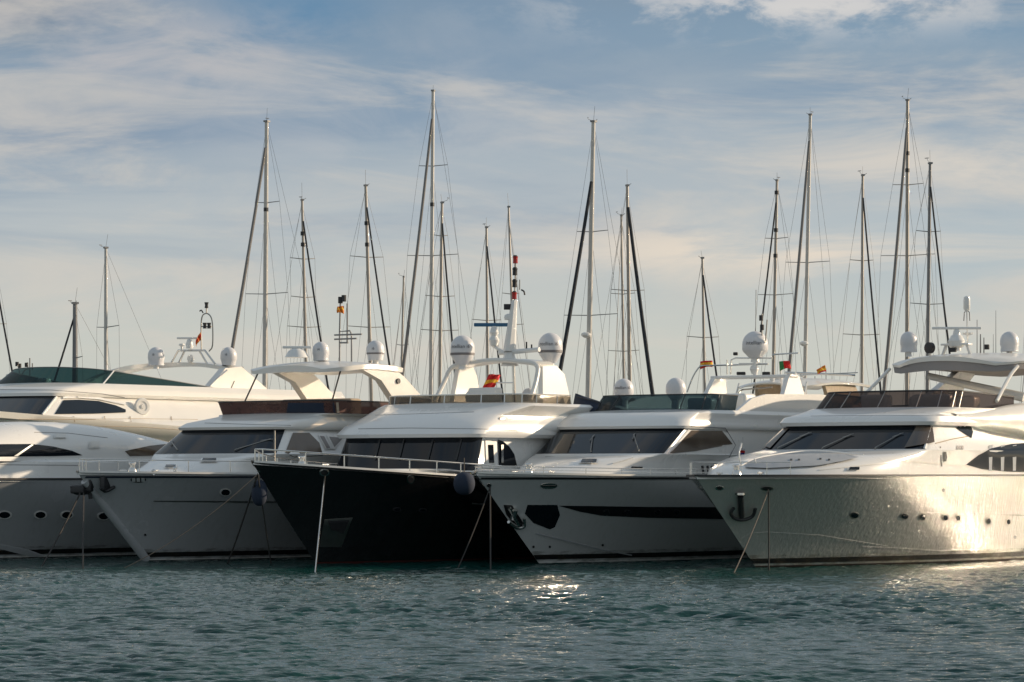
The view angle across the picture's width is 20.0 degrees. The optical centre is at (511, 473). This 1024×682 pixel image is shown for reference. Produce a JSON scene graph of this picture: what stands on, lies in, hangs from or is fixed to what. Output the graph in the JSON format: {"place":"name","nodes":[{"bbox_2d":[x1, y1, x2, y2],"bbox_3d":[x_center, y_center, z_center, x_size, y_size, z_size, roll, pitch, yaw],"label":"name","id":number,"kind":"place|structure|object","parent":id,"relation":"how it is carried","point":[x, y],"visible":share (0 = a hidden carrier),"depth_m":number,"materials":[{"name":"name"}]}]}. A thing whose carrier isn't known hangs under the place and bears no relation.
{"place":"outdoors","nodes":[
{"label":"outdoors","id":0,"kind":"place"},
{"bbox_2d":[227,475,257,562],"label":"mooring rope","id":1,"kind":"object","parent":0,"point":[242,522],"visible":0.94,"depth_m":94.57,"materials":[{"name":"grey fabric"}]},
{"bbox_2d":[0,556,1023,681],"bbox_3d":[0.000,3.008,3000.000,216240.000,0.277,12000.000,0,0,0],"label":"water","id":2,"kind":"structure","parent":0,"point":[96,619],"depth_m":58.23,"materials":[{"name":"teal liquid"}]},
{"bbox_2d":[0,290,12,370],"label":"sailing boat","id":3,"kind":"object","parent":2,"relation":"on","point":[6,338],"visible":0.12,"depth_m":166.22,"materials":[{"name":"metal"}]},
{"bbox_2d":[0,358,32,379],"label":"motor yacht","id":4,"kind":"object","parent":2,"relation":"on","point":[19,365],"visible":0.07,"depth_m":160.39,"materials":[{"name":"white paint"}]},
{"bbox_2d":[58,292,108,367],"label":"sailing boat","id":5,"kind":"object","parent":2,"relation":"on","point":[74,324],"visible":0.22,"depth_m":139.90,"materials":[{"name":"grey paint"}]},
{"bbox_2d":[0,422,167,558],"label":"motor yacht","id":6,"kind":"object","parent":2,"relation":"on","point":[39,468],"visible":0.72,"depth_m":102.70,"materials":[{"name":"grey paint"}]},
{"bbox_2d":[0,444,80,456],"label":"side window","id":7,"kind":"structure","parent":6,"relation":"in","point":[6,450],"depth_m":101.75,"materials":[{"name":"black glass"}]},
{"bbox_2d":[125,444,165,455],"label":"quarter window","id":8,"kind":"structure","parent":6,"relation":"in","point":[151,450],"depth_m":106.40,"materials":[{"name":"brown glass"}]},
{"bbox_2d":[97,235,160,376],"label":"sailing boat","id":9,"kind":"object","parent":2,"relation":"on","point":[106,351],"visible":0.2,"depth_m":147.93,"materials":[{"name":"white paint"}]},
{"bbox_2d":[0,302,344,441],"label":"motor yacht","id":10,"kind":"object","parent":2,"relation":"on","point":[122,399],"visible":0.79,"depth_m":124.50,"materials":[{"name":"white paint"}]},
{"bbox_2d":[55,400,125,413],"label":"side window","id":11,"kind":"structure","parent":10,"relation":"in","point":[67,406],"depth_m":121.66,"materials":[{"name":"black glass"}]},
{"bbox_2d":[196,332,200,345],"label":"flag","id":12,"kind":"object","parent":10,"relation":"attached to","point":[198,339],"visible":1,"depth_m":132.22,"materials":[{"name":"red fabric"}]},
{"bbox_2d":[124,474,257,567],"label":"mooring rope","id":13,"kind":"object","parent":2,"relation":"in","point":[194,525],"visible":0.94,"depth_m":92.44,"materials":[{"name":"brown"}]},
{"bbox_2d":[70,295,423,560],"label":"motor yacht","id":14,"kind":"object","parent":2,"relation":"on","point":[189,476],"visible":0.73,"depth_m":100.85,"materials":[{"name":"grey paint"}]},
{"bbox_2d":[41,493,80,565],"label":"mooring rope","id":15,"kind":"object","parent":14,"relation":"attached to","point":[61,529],"visible":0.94,"depth_m":95.18,"materials":[{"name":"grey fabric"}]},
{"bbox_2d":[82,492,83,568],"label":"mooring rope","id":16,"kind":"object","parent":14,"relation":"hanging from","point":[83,536],"visible":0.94,"depth_m":92.77,"materials":[{"name":"grey fabric"}]},
{"bbox_2d":[318,434,331,449],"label":"side window","id":17,"kind":"structure","parent":14,"relation":"in","point":[323,438],"depth_m":102.52,"materials":[{"name":"grey glass"}]},
{"bbox_2d":[327,435,342,449],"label":"side window","id":18,"kind":"structure","parent":14,"relation":"in","point":[334,441],"depth_m":102.95,"materials":[{"name":"grey glass"}]},
{"bbox_2d":[337,306,343,313],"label":"flag","id":19,"kind":"object","parent":14,"relation":"attached to","point":[340,309],"visible":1,"depth_m":108.37,"materials":[{"name":"yellow fabric"}]},
{"bbox_2d":[231,118,329,388],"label":"sailing boat","id":20,"kind":"object","parent":2,"relation":"on","point":[264,163],"visible":0.34,"depth_m":151.89,"materials":[{"name":"white paint"}]},
{"bbox_2d":[269,196,328,388],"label":"sailing boat","id":21,"kind":"object","parent":2,"relation":"on","point":[304,297],"visible":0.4,"depth_m":149.93,"materials":[{"name":"metal"}]},
{"bbox_2d":[334,170,392,400],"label":"sailing boat","id":22,"kind":"object","parent":2,"relation":"on","point":[369,327],"visible":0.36,"depth_m":154.92,"materials":[{"name":"metal"}]},
{"bbox_2d":[393,270,418,387],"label":"sailing boat","id":23,"kind":"object","parent":2,"relation":"on","point":[402,304],"visible":0.17,"depth_m":164.95,"materials":[{"name":"metal"}]},
{"bbox_2d":[251,255,592,563],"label":"motor yacht","id":24,"kind":"object","parent":2,"relation":"on","point":[391,494],"visible":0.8,"depth_m":98.47,"materials":[{"name":"black paint"}]},
{"bbox_2d":[251,474,266,505],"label":"fender","id":25,"kind":"object","parent":24,"relation":"hanging from","point":[259,496],"visible":1,"depth_m":93.31,"materials":[{"name":"blue rubber"}]},
{"bbox_2d":[257,474,271,563],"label":"mooring rope","id":26,"kind":"object","parent":24,"relation":"hanging from","point":[265,525],"visible":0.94,"depth_m":94.33,"materials":[{"name":"grey fabric"}]},
{"bbox_2d":[314,475,325,571],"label":"mooring chain","id":27,"kind":"object","parent":24,"relation":"attached to","point":[319,523],"visible":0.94,"depth_m":90.52,"materials":[{"name":"silver metal"}]},
{"bbox_2d":[453,458,474,494],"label":"fender","id":28,"kind":"object","parent":24,"relation":"hanging from","point":[464,483],"visible":1,"depth_m":91.26,"materials":[{"name":"blue rubber"}]},
{"bbox_2d":[485,440,495,463],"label":"side door","id":29,"kind":"structure","parent":24,"relation":"in","point":[488,442],"depth_m":98.55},
{"bbox_2d":[488,445,493,462],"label":"window","id":30,"kind":"structure","parent":24,"relation":"in","point":[491,448],"depth_m":98.64,"materials":[{"name":"black glass"}]},
{"bbox_2d":[483,374,499,387],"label":"flag","id":31,"kind":"object","parent":24,"relation":"attached to","point":[491,380],"visible":0.87,"depth_m":104.32,"materials":[{"name":"red fabric"}]},
{"bbox_2d":[498,440,516,464],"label":"side window","id":32,"kind":"structure","parent":24,"relation":"in","point":[509,457],"depth_m":99.39,"materials":[{"name":"black glass"}]},
{"bbox_2d":[573,393,600,411],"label":"tender","id":33,"kind":"object","parent":24,"relation":"hanging from","point":[583,400],"visible":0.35,"depth_m":103.24,"materials":[{"name":"fabric"}]},
{"bbox_2d":[412,197,458,401],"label":"sailing boat","id":34,"kind":"object","parent":2,"relation":"on","point":[440,296],"visible":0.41,"depth_m":149.93,"materials":[{"name":"metal"}]},
{"bbox_2d":[401,89,477,402],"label":"sailing boat","id":35,"kind":"object","parent":2,"relation":"on","point":[431,255],"visible":0.36,"depth_m":159.90,"materials":[{"name":"white paint"}]},
{"bbox_2d":[471,220,505,401],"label":"sailing boat","id":36,"kind":"object","parent":2,"relation":"on","point":[486,243],"visible":0.24,"depth_m":157.94,"materials":[{"name":"metal"}]},
{"bbox_2d":[491,193,532,402],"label":"sailing boat","id":37,"kind":"object","parent":2,"relation":"on","point":[510,263],"visible":0.2,"depth_m":161.95,"materials":[{"name":"metal"}]},
{"bbox_2d":[559,108,642,403],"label":"sailing boat","id":38,"kind":"object","parent":2,"relation":"on","point":[588,334],"visible":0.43,"depth_m":149.88,"materials":[{"name":"white paint"}]},
{"bbox_2d":[591,184,654,397],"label":"sailing boat","id":39,"kind":"object","parent":2,"relation":"on","point":[630,230],"visible":0.26,"depth_m":149.91,"materials":[{"name":"metal"}]},
{"bbox_2d":[606,211,642,394],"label":"sailing boat","id":40,"kind":"object","parent":2,"relation":"on","point":[623,351],"visible":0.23,"depth_m":164.95,"materials":[{"name":"metal"}]},
{"bbox_2d":[471,378,825,563],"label":"motor yacht","id":41,"kind":"object","parent":2,"relation":"on","point":[607,480],"visible":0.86,"depth_m":98.35,"materials":[{"name":"white paint"}]},
{"bbox_2d":[458,490,488,567],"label":"mooring rope","id":42,"kind":"object","parent":41,"relation":"attached to","point":[474,529],"visible":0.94,"depth_m":92.82,"materials":[{"name":"grey fabric"}]},
{"bbox_2d":[489,487,490,568],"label":"mooring rope","id":43,"kind":"object","parent":41,"relation":"hanging from","point":[490,521],"visible":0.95,"depth_m":92.56,"materials":[{"name":"grey fabric"}]},
{"bbox_2d":[525,505,559,528],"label":"hull window","id":44,"kind":"structure","parent":41,"relation":"in","point":[547,516],"depth_m":95.21,"materials":[{"name":"black glass"}]},
{"bbox_2d":[671,430,721,452],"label":"side window","id":45,"kind":"structure","parent":41,"relation":"in","point":[696,440],"depth_m":99.34,"materials":[{"name":"brown glass"}]},
{"bbox_2d":[682,253,720,393],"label":"sailing boat","id":46,"kind":"object","parent":2,"relation":"on","point":[703,337],"visible":0.2,"depth_m":149.94,"materials":[{"name":"metal"}]},
{"bbox_2d":[686,313,803,393],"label":"motor yacht","id":47,"kind":"object","parent":2,"relation":"on","point":[755,346],"visible":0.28,"depth_m":127.12,"materials":[{"name":"white paint"}]},
{"bbox_2d":[700,361,712,368],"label":"flag","id":48,"kind":"object","parent":47,"relation":"attached to","point":[706,362],"visible":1,"depth_m":128.96,"materials":[{"name":"yellow fabric"}]},
{"bbox_2d":[779,361,790,370],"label":"flag","id":49,"kind":"object","parent":47,"relation":"attached to","point":[784,365],"visible":1,"depth_m":128.06,"materials":[{"name":"red fabric"}]},
{"bbox_2d":[751,177,802,393],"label":"sailing boat","id":50,"kind":"object","parent":2,"relation":"on","point":[775,238],"visible":0.31,"depth_m":162.92,"materials":[{"name":"metal"}]},
{"bbox_2d":[736,368,870,395],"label":"motor yacht","id":51,"kind":"object","parent":2,"relation":"on","point":[826,385],"visible":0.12,"depth_m":141.76,"materials":[{"name":"white paint"}]},
{"bbox_2d":[816,365,825,373],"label":"flag","id":52,"kind":"object","parent":51,"relation":"attached to","point":[821,369],"visible":1,"depth_m":141.72,"materials":[{"name":"yellow fabric"}]},
{"bbox_2d":[777,111,833,393],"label":"sailing boat","id":53,"kind":"object","parent":2,"relation":"on","point":[807,184],"visible":0.38,"depth_m":165.90,"materials":[{"name":"white paint"}]},
{"bbox_2d":[686,296,1023,566],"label":"motor yacht","id":54,"kind":"object","parent":2,"relation":"on","point":[935,474],"visible":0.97,"depth_m":95.54,"materials":[{"name":"paint"}]},
{"bbox_2d":[734,489,768,571],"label":"mooring rope","id":55,"kind":"object","parent":54,"relation":"attached to","point":[752,530],"visible":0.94,"depth_m":88.72,"materials":[{"name":"grey fabric"}]},
{"bbox_2d":[768,492,769,569],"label":"mooring rope","id":56,"kind":"object","parent":54,"relation":"hanging from","point":[768,535],"visible":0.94,"depth_m":89.67,"materials":[{"name":"grey fabric"}]},
{"bbox_2d":[765,427,788,447],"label":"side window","id":57,"kind":"structure","parent":54,"relation":"in","point":[780,433],"depth_m":98.07,"materials":[{"name":"glass"}]},
{"bbox_2d":[905,426,934,446],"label":"side window","id":58,"kind":"structure","parent":54,"relation":"in","point":[919,436],"depth_m":94.98,"materials":[{"name":"brown glass"}]},
{"bbox_2d":[957,426,972,437],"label":"wheelhouse window","id":59,"kind":"structure","parent":54,"relation":"in","point":[967,430],"depth_m":97.30,"materials":[{"name":"black glass"}]},
{"bbox_2d":[967,443,1023,471],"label":"saloon window","id":60,"kind":"structure","parent":54,"relation":"in","point":[1009,451],"depth_m":99.05,"materials":[{"name":"black glass"}]},
{"bbox_2d":[832,170,882,390],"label":"sailing boat","id":61,"kind":"object","parent":2,"relation":"on","point":[862,334],"visible":0.31,"depth_m":154.93,"materials":[{"name":"metal"}]},
{"bbox_2d":[875,88,939,390],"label":"sailing boat","id":62,"kind":"object","parent":2,"relation":"on","point":[906,153],"visible":0.39,"depth_m":159.90,"materials":[{"name":"metal"}]},
{"bbox_2d":[882,158,950,389],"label":"sailing boat","id":63,"kind":"object","parent":2,"relation":"on","point":[929,264],"visible":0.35,"depth_m":149.92,"materials":[{"name":"grey paint"}]},
{"bbox_2d":[0,0,1023,403],"label":"sky","id":64,"kind":"structure","parent":0,"point":[139,124],"materials":[{"name":"blue"}]}
]}

